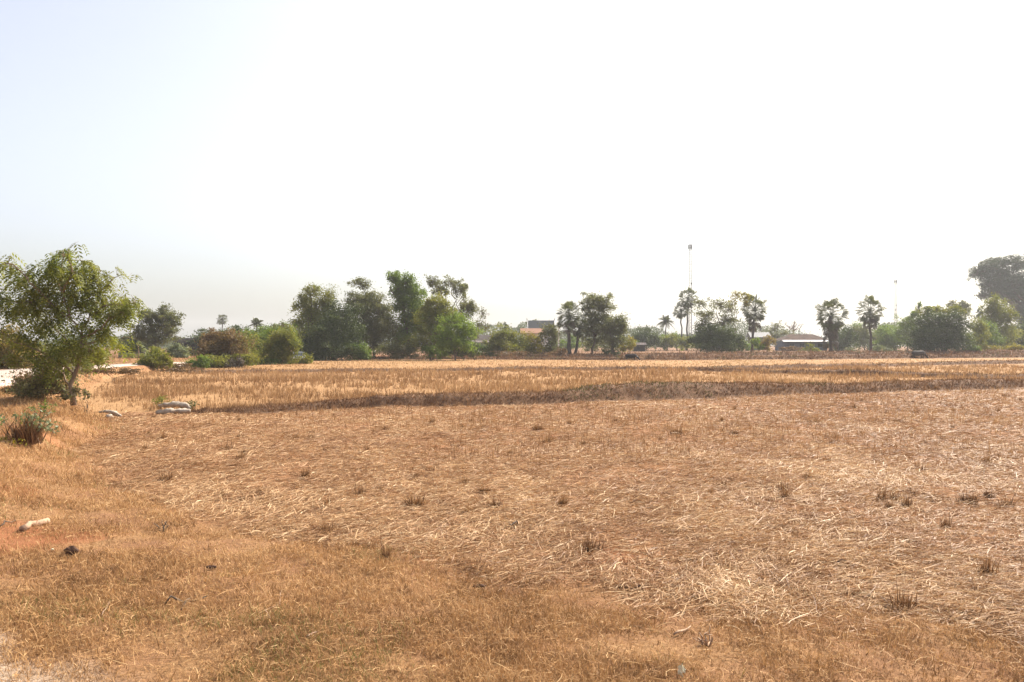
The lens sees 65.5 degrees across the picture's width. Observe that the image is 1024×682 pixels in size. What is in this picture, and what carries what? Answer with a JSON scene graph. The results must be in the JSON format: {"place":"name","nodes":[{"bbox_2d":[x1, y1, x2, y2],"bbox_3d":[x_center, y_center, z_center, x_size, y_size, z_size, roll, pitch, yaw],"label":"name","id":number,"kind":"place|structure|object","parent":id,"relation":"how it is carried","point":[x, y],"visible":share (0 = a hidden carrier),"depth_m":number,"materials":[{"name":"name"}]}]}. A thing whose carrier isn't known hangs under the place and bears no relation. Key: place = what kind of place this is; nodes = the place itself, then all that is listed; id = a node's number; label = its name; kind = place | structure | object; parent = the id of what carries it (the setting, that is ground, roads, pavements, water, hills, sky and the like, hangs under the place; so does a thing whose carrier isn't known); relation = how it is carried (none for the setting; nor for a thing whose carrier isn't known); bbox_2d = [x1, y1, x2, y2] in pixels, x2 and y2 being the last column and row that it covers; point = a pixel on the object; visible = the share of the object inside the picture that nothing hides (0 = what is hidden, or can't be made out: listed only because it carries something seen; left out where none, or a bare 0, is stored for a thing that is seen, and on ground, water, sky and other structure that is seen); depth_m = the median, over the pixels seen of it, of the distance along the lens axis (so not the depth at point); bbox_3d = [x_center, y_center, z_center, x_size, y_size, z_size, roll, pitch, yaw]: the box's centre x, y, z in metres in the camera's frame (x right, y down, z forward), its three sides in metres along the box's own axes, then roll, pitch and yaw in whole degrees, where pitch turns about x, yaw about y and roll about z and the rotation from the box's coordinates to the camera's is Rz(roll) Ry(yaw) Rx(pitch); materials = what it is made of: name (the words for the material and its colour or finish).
{"place":"outdoors","nodes":[
{"label":"outdoors","id":0,"kind":"place"},
{"bbox_2d":[158,401,190,408],"bbox_3d":[-12.036,2.284,28.363,1.197,0.290,0.311,0,0,0],"label":"white sack","id":1,"kind":"object","parent":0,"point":[172,404],"visible":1,"depth_m":28.28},
{"bbox_2d":[0,350,375,386],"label":"road","id":2,"kind":"structure","parent":0,"point":[6,379],"depth_m":52.34,"materials":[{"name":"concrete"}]},
{"bbox_2d":[0,345,1023,681],"bbox_3d":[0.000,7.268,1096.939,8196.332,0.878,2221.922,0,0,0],"label":"ground","id":3,"kind":"structure","parent":0,"point":[188,665],"depth_m":8.42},
{"bbox_2d":[0,319,43,368],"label":"bush","id":4,"kind":"object","parent":3,"relation":"on","point":[3,351],"visible":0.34,"depth_m":61.01,"materials":[{"name":"green plant"}]},
{"bbox_2d":[0,397,53,444],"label":"weed","id":5,"kind":"object","parent":3,"relation":"on","point":[31,433],"visible":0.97,"depth_m":15.97,"materials":[{"name":"green plant"}]},
{"bbox_2d":[19,518,49,531],"bbox_3d":[-5.941,2.278,9.911,0.156,0.119,0.622,0,0,0],"label":"rock","id":6,"kind":"object","parent":3,"relation":"on","point":[28,525],"visible":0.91,"depth_m":9.89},
{"bbox_2d":[0,367,69,393],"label":"shrub","id":7,"kind":"object","parent":3,"relation":"on","point":[21,377],"visible":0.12,"depth_m":29.95,"materials":[{"name":"green plant"}]},
{"bbox_2d":[1,347,97,401],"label":"shrub","id":8,"kind":"object","parent":3,"relation":"on","point":[33,390],"visible":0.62,"depth_m":27.09,"materials":[{"name":"green plant"}]},
{"bbox_2d":[54,383,90,411],"bbox_3d":[-14.484,1.952,26.168,1.295,1.149,0.700,0,0,0],"label":"shrub","id":9,"kind":"object","parent":3,"relation":"on","point":[75,392],"visible":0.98,"depth_m":26.17,"materials":[{"name":"green plant"}]},
{"bbox_2d":[32,339,113,365],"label":"bush","id":10,"kind":"object","parent":3,"relation":"on","point":[77,352],"visible":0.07,"depth_m":65.23,"materials":[{"name":"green plant"}]},
{"bbox_2d":[0,241,147,405],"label":"leafy tree","id":11,"kind":"object","parent":3,"relation":"on","point":[41,297],"visible":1,"depth_m":26.27,"materials":[{"name":"green plant"}]},
{"bbox_2d":[118,333,151,352],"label":"bushy tree","id":12,"kind":"object","parent":3,"relation":"on","point":[125,336],"visible":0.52,"depth_m":127.58,"materials":[{"name":"green plant"}]},
{"bbox_2d":[78,365,198,380],"bbox_3d":[-24.736,2.126,51.800,8.766,1.231,1.705,0,0,0],"label":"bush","id":13,"kind":"object","parent":3,"relation":"on","point":[127,370],"visible":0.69,"depth_m":51.73,"materials":[{"name":"brown plant"}]},
{"bbox_2d":[131,345,175,369],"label":"bush","id":14,"kind":"object","parent":3,"relation":"on","point":[156,358],"visible":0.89,"depth_m":71.27,"materials":[{"name":"green plant"}]},
{"bbox_2d":[128,302,187,349],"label":"broadleaf tree","id":15,"kind":"object","parent":3,"relation":"on","point":[166,324],"visible":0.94,"depth_m":117.42,"materials":[{"name":"green plant"}]},
{"bbox_2d":[155,408,190,414],"bbox_3d":[-11.607,2.412,27.251,1.138,0.259,0.360,0,0,-6],"label":"white sack","id":16,"kind":"object","parent":3,"relation":"on","point":[173,410],"visible":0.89,"depth_m":27.17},
{"bbox_2d":[164,342,191,357],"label":"bush","id":17,"kind":"object","parent":3,"relation":"on","point":[177,348],"visible":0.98,"depth_m":111.26,"materials":[{"name":"green plant"}]},
{"bbox_2d":[172,338,199,352],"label":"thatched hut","id":18,"kind":"object","parent":3,"relation":"on","point":[182,342],"visible":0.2,"depth_m":148.07,"materials":[{"name":"grey wood"}]},
{"bbox_2d":[180,354,214,368],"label":"bush","id":19,"kind":"object","parent":3,"relation":"on","point":[200,362],"visible":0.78,"depth_m":79.85,"materials":[{"name":"green plant"}]},
{"bbox_2d":[187,324,250,346],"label":"broadleaf tree","id":20,"kind":"object","parent":3,"relation":"on","point":[204,330],"visible":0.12,"depth_m":149.46,"materials":[{"name":"green plant"}]},
{"bbox_2d":[189,327,258,366],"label":"bushy tree","id":21,"kind":"object","parent":3,"relation":"on","point":[217,343],"visible":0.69,"depth_m":85.45,"materials":[{"name":"brown plant"}]},
{"bbox_2d":[220,355,244,367],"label":"bush","id":22,"kind":"object","parent":3,"relation":"on","point":[239,362],"visible":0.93,"depth_m":82.01,"materials":[{"name":"green plant"}]},
{"bbox_2d":[204,351,265,367],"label":"bush","id":23,"kind":"object","parent":3,"relation":"on","point":[248,359],"visible":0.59,"depth_m":83.45,"materials":[{"name":"green plant"}]},
{"bbox_2d":[240,325,280,359],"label":"bush","id":24,"kind":"object","parent":3,"relation":"on","point":[258,346],"visible":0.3,"depth_m":99.23,"materials":[{"name":"green plant"}]},
{"bbox_2d":[253,325,283,354],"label":"bushy tree","id":25,"kind":"object","parent":3,"relation":"on","point":[261,334],"visible":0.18,"depth_m":107.68,"materials":[{"name":"green plant"}]},
{"bbox_2d":[256,357,281,364],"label":"bush","id":26,"kind":"object","parent":3,"relation":"on","point":[270,361],"visible":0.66,"depth_m":96.15,"materials":[{"name":"green plant"}]},
{"bbox_2d":[251,320,303,343],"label":"broadleaf tree","id":27,"kind":"object","parent":3,"relation":"on","point":[260,328],"visible":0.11,"depth_m":115.62,"materials":[{"name":"green plant"}]},
{"bbox_2d":[258,321,305,363],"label":"broadleaf tree","id":28,"kind":"object","parent":3,"relation":"on","point":[274,348],"visible":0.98,"depth_m":97.25,"materials":[{"name":"green plant"}]},
{"bbox_2d":[293,352,313,363],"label":"bush","id":29,"kind":"object","parent":3,"relation":"on","point":[306,360],"visible":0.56,"depth_m":100.51,"materials":[{"name":"green plant"}]},
{"bbox_2d":[286,282,341,355],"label":"broadleaf tree","id":30,"kind":"object","parent":3,"relation":"on","point":[305,307],"visible":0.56,"depth_m":127.05,"materials":[{"name":"green plant"}]},
{"bbox_2d":[291,296,371,360],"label":"bushy tree","id":31,"kind":"object","parent":3,"relation":"on","point":[338,335],"visible":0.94,"depth_m":122.25,"materials":[{"name":"green plant"}]},
{"bbox_2d":[348,340,374,359],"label":"bush","id":32,"kind":"object","parent":3,"relation":"on","point":[364,353],"visible":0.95,"depth_m":120.71,"materials":[{"name":"green plant"}]},
{"bbox_2d":[337,276,402,356],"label":"broadleaf tree","id":33,"kind":"object","parent":3,"relation":"on","point":[376,330],"visible":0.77,"depth_m":129.02,"materials":[{"name":"green plant"}]},
{"bbox_2d":[370,340,421,359],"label":"bush","id":34,"kind":"object","parent":3,"relation":"on","point":[395,351],"visible":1,"depth_m":122.81,"materials":[{"name":"green plant"}]},
{"bbox_2d":[384,269,431,355],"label":"broadleaf tree","id":35,"kind":"object","parent":3,"relation":"on","point":[403,295],"visible":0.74,"depth_m":133.27,"materials":[{"name":"green plant"}]},
{"bbox_2d":[403,491,430,506],"bbox_3d":[-1.424,2.336,11.778,0.549,0.258,0.482,0,0,25],"label":"stubble tuft","id":36,"kind":"object","parent":3,"relation":"on","point":[414,500],"visible":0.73,"depth_m":11.78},
{"bbox_2d":[399,287,461,359],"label":"broadleaf tree","id":37,"kind":"object","parent":3,"relation":"on","point":[435,306],"visible":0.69,"depth_m":125.27,"materials":[{"name":"green plant"}]},
{"bbox_2d":[417,345,455,359],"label":"bush","id":38,"kind":"object","parent":3,"relation":"on","point":[431,352],"visible":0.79,"depth_m":123.24,"materials":[{"name":"green plant"}]},
{"bbox_2d":[419,273,480,323],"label":"broadleaf tree","id":39,"kind":"object","parent":3,"relation":"on","point":[468,307],"visible":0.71,"depth_m":141.88,"materials":[{"name":"green plant"}]},
{"bbox_2d":[427,310,483,360],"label":"broadleaf tree","id":40,"kind":"object","parent":3,"relation":"on","point":[465,329],"visible":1,"depth_m":120.59,"materials":[{"name":"green plant"}]},
{"bbox_2d":[447,343,481,359],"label":"bush","id":41,"kind":"object","parent":3,"relation":"on","point":[470,353],"visible":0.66,"depth_m":123.03,"materials":[{"name":"green plant"}]},
{"bbox_2d":[467,335,491,350],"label":"long shed","id":42,"kind":"structure","parent":3,"relation":"on","point":[481,338],"depth_m":262.50,"materials":[{"name":"white paint"}]},
{"bbox_2d":[472,306,489,359],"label":"sapling","id":43,"kind":"object","parent":3,"relation":"on","point":[480,325],"visible":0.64,"depth_m":126.02,"materials":[{"name":"green plant"}]},
{"bbox_2d":[472,342,503,356],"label":"bush","id":44,"kind":"object","parent":3,"relation":"on","point":[479,347],"visible":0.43,"depth_m":149.37,"materials":[{"name":"green plant"}]},
{"bbox_2d":[480,323,532,355],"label":"bushy tree","id":45,"kind":"object","parent":3,"relation":"on","point":[507,339],"visible":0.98,"depth_m":148.40,"materials":[{"name":"green plant"}]},
{"bbox_2d":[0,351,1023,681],"bbox_3d":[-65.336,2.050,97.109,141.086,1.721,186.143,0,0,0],"label":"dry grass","id":46,"kind":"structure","parent":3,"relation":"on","point":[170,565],"depth_m":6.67,"materials":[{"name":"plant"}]},
{"bbox_2d":[37,310,1013,348],"bbox_3d":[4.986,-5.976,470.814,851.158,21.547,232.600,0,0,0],"label":"woods","id":47,"kind":"object","parent":3,"relation":"on","point":[564,335],"visible":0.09,"depth_m":487.10,"materials":[{"name":"green plant"}]},
{"bbox_2d":[514,331,544,353],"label":"bush","id":48,"kind":"object","parent":3,"relation":"on","point":[534,348],"visible":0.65,"depth_m":151.09,"materials":[{"name":"green plant"}]},
{"bbox_2d":[493,347,567,356],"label":"bush","id":49,"kind":"object","parent":3,"relation":"on","point":[552,354],"visible":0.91,"depth_m":139.74,"materials":[{"name":"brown plant"}]},
{"bbox_2d":[70,387,1023,650],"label":"straw","id":50,"kind":"object","parent":3,"relation":"on","point":[1006,593],"visible":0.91,"depth_m":12.57,"materials":[{"name":"plant"}]},
{"bbox_2d":[535,319,563,352],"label":"broadleaf tree","id":51,"kind":"object","parent":3,"relation":"on","point":[552,332],"visible":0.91,"depth_m":154.90,"materials":[{"name":"green plant"}]},
{"bbox_2d":[82,357,1023,465],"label":"stubble","id":52,"kind":"object","parent":3,"relation":"on","point":[146,390],"visible":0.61,"depth_m":46.18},
{"bbox_2d":[551,335,583,350],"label":"bush","id":53,"kind":"object","parent":3,"relation":"on","point":[573,343],"visible":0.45,"depth_m":243.56,"materials":[{"name":"green plant"}]},
{"bbox_2d":[556,300,583,353],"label":"palmyra palm","id":54,"kind":"object","parent":3,"relation":"on","point":[569,325],"visible":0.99,"depth_m":152.59,"materials":[{"name":"green plant"}]},
{"bbox_2d":[571,314,588,352],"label":"palmyra palm","id":55,"kind":"object","parent":3,"relation":"on","point":[578,333],"visible":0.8,"depth_m":154.75,"materials":[{"name":"green plant"}]},
{"bbox_2d":[572,536,605,551],"bbox_3d":[0.867,2.313,9.207,0.414,0.254,0.494,0,0,21],"label":"stubble tuft","id":56,"kind":"object","parent":3,"relation":"on","point":[585,542],"visible":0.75,"depth_m":9.19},
{"bbox_2d":[573,291,616,352],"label":"broadleaf tree","id":57,"kind":"object","parent":3,"relation":"on","point":[599,315],"visible":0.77,"depth_m":157.78,"materials":[{"name":"green plant"}]},
{"bbox_2d":[578,338,619,350],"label":"bush","id":58,"kind":"object","parent":3,"relation":"on","point":[606,348],"visible":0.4,"depth_m":240.71,"materials":[{"name":"green plant"}]},
{"bbox_2d":[182,347,1023,413],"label":"bund grass","id":59,"kind":"structure","parent":3,"relation":"on","point":[618,385],"depth_m":41.79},
{"bbox_2d":[190,360,1023,372],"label":"bund","id":60,"kind":"structure","parent":3,"relation":"on","point":[718,367],"depth_m":76.41,"materials":[{"name":"soil"}]},
{"bbox_2d":[196,379,1023,413],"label":"bund","id":61,"kind":"structure","parent":3,"relation":"on","point":[699,389],"depth_m":34.12,"materials":[{"name":"soil"}]},
{"bbox_2d":[593,312,630,353],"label":"broadleaf tree","id":62,"kind":"object","parent":3,"relation":"on","point":[616,326],"visible":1,"depth_m":153.71,"materials":[{"name":"green plant"}]},
{"bbox_2d":[619,335,639,353],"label":"bush","id":63,"kind":"object","parent":3,"relation":"on","point":[624,347],"visible":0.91,"depth_m":164.34,"materials":[{"name":"green plant"}]},
{"bbox_2d":[633,342,646,351],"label":"shed","id":64,"kind":"structure","parent":3,"relation":"on","point":[642,347],"depth_m":233.69,"materials":[{"name":"grey wood"}]},
{"bbox_2d":[632,324,662,350],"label":"bushy tree","id":65,"kind":"object","parent":3,"relation":"on","point":[648,338],"visible":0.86,"depth_m":244.02,"materials":[{"name":"green plant"}]},
{"bbox_2d":[658,315,674,349],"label":"coconut palm","id":66,"kind":"object","parent":3,"relation":"on","point":[666,320],"visible":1,"depth_m":261.68,"materials":[{"name":"green plant"}]},
{"bbox_2d":[656,331,694,350],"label":"bushy tree","id":67,"kind":"object","parent":3,"relation":"on","point":[671,340],"visible":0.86,"depth_m":253.87,"materials":[{"name":"green plant"}]},
{"bbox_2d":[673,302,690,349],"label":"palmyra palm","id":68,"kind":"object","parent":3,"relation":"on","point":[680,315],"visible":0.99,"depth_m":267.78,"materials":[{"name":"green plant"}]},
{"bbox_2d":[679,287,697,350],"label":"palmyra palm","id":69,"kind":"object","parent":3,"relation":"on","point":[687,303],"visible":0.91,"depth_m":269.65,"materials":[{"name":"green plant"}]},
{"bbox_2d":[688,244,692,335],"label":"lattice mast","id":70,"kind":"object","parent":3,"relation":"on","point":[689,246],"visible":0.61,"depth_m":419.60,"materials":[{"name":"metal"}]},
{"bbox_2d":[359,354,1023,359],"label":"bund","id":71,"kind":"structure","parent":3,"relation":"on","point":[767,358],"depth_m":129.77,"materials":[{"name":"soil"}]},
{"bbox_2d":[693,627,712,645],"bbox_3d":[1.508,2.337,6.221,0.186,0.190,0.109,0,0,-37],"label":"dead shrub","id":72,"kind":"object","parent":3,"relation":"on","point":[701,640],"visible":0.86,"depth_m":6.21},
{"bbox_2d":[686,296,740,352],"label":"broadleaf tree","id":73,"kind":"object","parent":3,"relation":"on","point":[719,304],"visible":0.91,"depth_m":179.62,"materials":[{"name":"green plant"}]},
{"bbox_2d":[680,321,748,353],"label":"bushy tree","id":74,"kind":"object","parent":3,"relation":"on","point":[710,338],"visible":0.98,"depth_m":175.12,"materials":[{"name":"green plant"}]},
{"bbox_2d":[457,351,1022,356],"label":"bund","id":75,"kind":"structure","parent":3,"relation":"on","point":[762,353],"depth_m":166.44,"materials":[{"name":"soil"}]},
{"bbox_2d":[725,288,754,350],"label":"broadleaf tree","id":76,"kind":"object","parent":3,"relation":"on","point":[745,298],"visible":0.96,"depth_m":195.84,"materials":[{"name":"green plant"}]},
{"bbox_2d":[740,294,768,351],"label":"palmyra palm","id":77,"kind":"object","parent":3,"relation":"on","point":[753,316],"visible":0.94,"depth_m":197.63,"materials":[{"name":"green plant"}]},
{"bbox_2d":[745,332,770,349],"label":"house","id":78,"kind":"structure","parent":3,"relation":"on","point":[760,335],"depth_m":283.60,"materials":[{"name":"white wood"}]},
{"bbox_2d":[750,336,765,349],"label":"bush","id":79,"kind":"object","parent":3,"relation":"on","point":[756,341],"visible":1,"depth_m":189.98,"materials":[{"name":"green plant"}]},
{"bbox_2d":[753,334,775,351],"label":"bush","id":80,"kind":"object","parent":3,"relation":"on","point":[767,340],"visible":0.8,"depth_m":191.69,"materials":[{"name":"brown plant"}]},
{"bbox_2d":[762,320,793,349],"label":"broadleaf tree","id":81,"kind":"object","parent":3,"relation":"on","point":[775,328],"visible":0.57,"depth_m":299.84,"materials":[{"name":"green plant"}]},
{"bbox_2d":[814,297,849,350],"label":"palmyra palm","id":82,"kind":"object","parent":3,"relation":"on","point":[832,330],"visible":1,"depth_m":189.24,"materials":[{"name":"green plant"}]},
{"bbox_2d":[832,320,859,350],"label":"bushy tree","id":83,"kind":"object","parent":3,"relation":"on","point":[848,338],"visible":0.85,"depth_m":248.51,"materials":[{"name":"green plant"}]},
{"bbox_2d":[681,367,1023,378],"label":"bund","id":84,"kind":"structure","parent":3,"relation":"on","point":[852,371],"depth_m":60.90,"materials":[{"name":"soil"}]},
{"bbox_2d":[847,323,883,349],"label":"bushy tree","id":85,"kind":"object","parent":3,"relation":"on","point":[864,338],"visible":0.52,"depth_m":278.75,"materials":[{"name":"green plant"}]},
{"bbox_2d":[844,344,893,351],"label":"bush","id":86,"kind":"object","parent":3,"relation":"on","point":[878,347],"visible":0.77,"depth_m":205.87,"materials":[{"name":"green plant"}]},
{"bbox_2d":[854,294,886,351],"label":"palmyra palm","id":87,"kind":"object","parent":3,"relation":"on","point":[864,319],"visible":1,"depth_m":204.22,"materials":[{"name":"green plant"}]},
{"bbox_2d":[871,322,905,350],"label":"bushy tree","id":88,"kind":"object","parent":3,"relation":"on","point":[889,339],"visible":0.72,"depth_m":253.34,"materials":[{"name":"green plant"}]},
{"bbox_2d":[872,576,921,610],"bbox_3d":[3.481,2.269,7.213,0.568,0.339,0.409,0,0,-13],"label":"stubble tuft","id":89,"kind":"object","parent":3,"relation":"on","point":[902,600],"visible":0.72,"depth_m":7.20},
{"bbox_2d":[891,299,922,350],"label":"broadleaf tree","id":90,"kind":"object","parent":3,"relation":"on","point":[900,326],"visible":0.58,"depth_m":239.24,"materials":[{"name":"green plant"}]},
{"bbox_2d":[910,304,970,319],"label":"bushy tree","id":91,"kind":"object","parent":3,"relation":"on","point":[937,308],"visible":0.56,"depth_m":195.06,"materials":[{"name":"green plant"}]},
{"bbox_2d":[894,304,988,351],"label":"bushy tree","id":92,"kind":"object","parent":3,"relation":"on","point":[940,333],"visible":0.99,"depth_m":186.33,"materials":[{"name":"green plant"}]},
{"bbox_2d":[945,299,972,319],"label":"broadleaf tree","id":93,"kind":"object","parent":3,"relation":"on","point":[962,304],"visible":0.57,"depth_m":298.77,"materials":[{"name":"green plant"}]},
{"bbox_2d":[955,488,978,504],"bbox_3d":[6.845,2.321,11.998,0.449,0.297,0.375,0,0,6],"label":"stubble tuft","id":94,"kind":"object","parent":3,"relation":"on","point":[968,498],"visible":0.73,"depth_m":12.03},
{"bbox_2d":[965,313,992,347],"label":"bushy tree","id":95,"kind":"object","parent":3,"relation":"on","point":[980,328],"visible":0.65,"depth_m":197.85,"materials":[{"name":"green plant"}]},
{"bbox_2d":[968,540,1001,575],"bbox_3d":[4.979,2.261,8.357,0.327,0.433,0.453,0,0,13],"label":"stubble tuft","id":96,"kind":"object","parent":3,"relation":"on","point":[988,565],"visible":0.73,"depth_m":8.36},
{"bbox_2d":[970,317,1011,347],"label":"bushy tree","id":97,"kind":"object","parent":3,"relation":"on","point":[994,340],"visible":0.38,"depth_m":213.10,"materials":[{"name":"green plant"}]},
{"bbox_2d":[962,250,1023,324],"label":"broadleaf tree","id":98,"kind":"object","parent":3,"relation":"on","point":[998,276],"visible":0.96,"depth_m":367.94,"materials":[{"name":"green plant"}]},
{"bbox_2d":[972,292,1023,345],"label":"broadleaf tree","id":99,"kind":"object","parent":3,"relation":"on","point":[997,312],"visible":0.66,"depth_m":222.82,"materials":[{"name":"green plant"}]},
{"bbox_2d":[973,342,1023,350],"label":"bush","id":100,"kind":"object","parent":3,"relation":"on","point":[1011,347],"visible":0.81,"depth_m":194.97,"materials":[{"name":"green plant"}]},
{"bbox_2d":[994,323,1023,350],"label":"bushy tree","id":101,"kind":"object","parent":3,"relation":"on","point":[1018,339],"visible":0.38,"depth_m":238.19,"materials":[{"name":"green plant"}]},
{"bbox_2d":[0,0,1023,344],"label":"sky","id":102,"kind":"structure","parent":0,"point":[231,157],"materials":[{"name":"white"}]},
{"bbox_2d":[520,328,543,344],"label":"tiled house","id":103,"kind":"structure","parent":0,"point":[536,331],"depth_m":222.15,"materials":[{"name":"orange paint"}]},
{"bbox_2d":[527,319,554,346],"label":"temple hall","id":104,"kind":"structure","parent":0,"point":[532,324],"depth_m":298.64,"materials":[{"name":"white paint"}]},
{"bbox_2d":[775,334,827,350],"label":"house","id":105,"kind":"structure","parent":0,"point":[797,340],"depth_m":258.68,"materials":[{"name":"white paint"}]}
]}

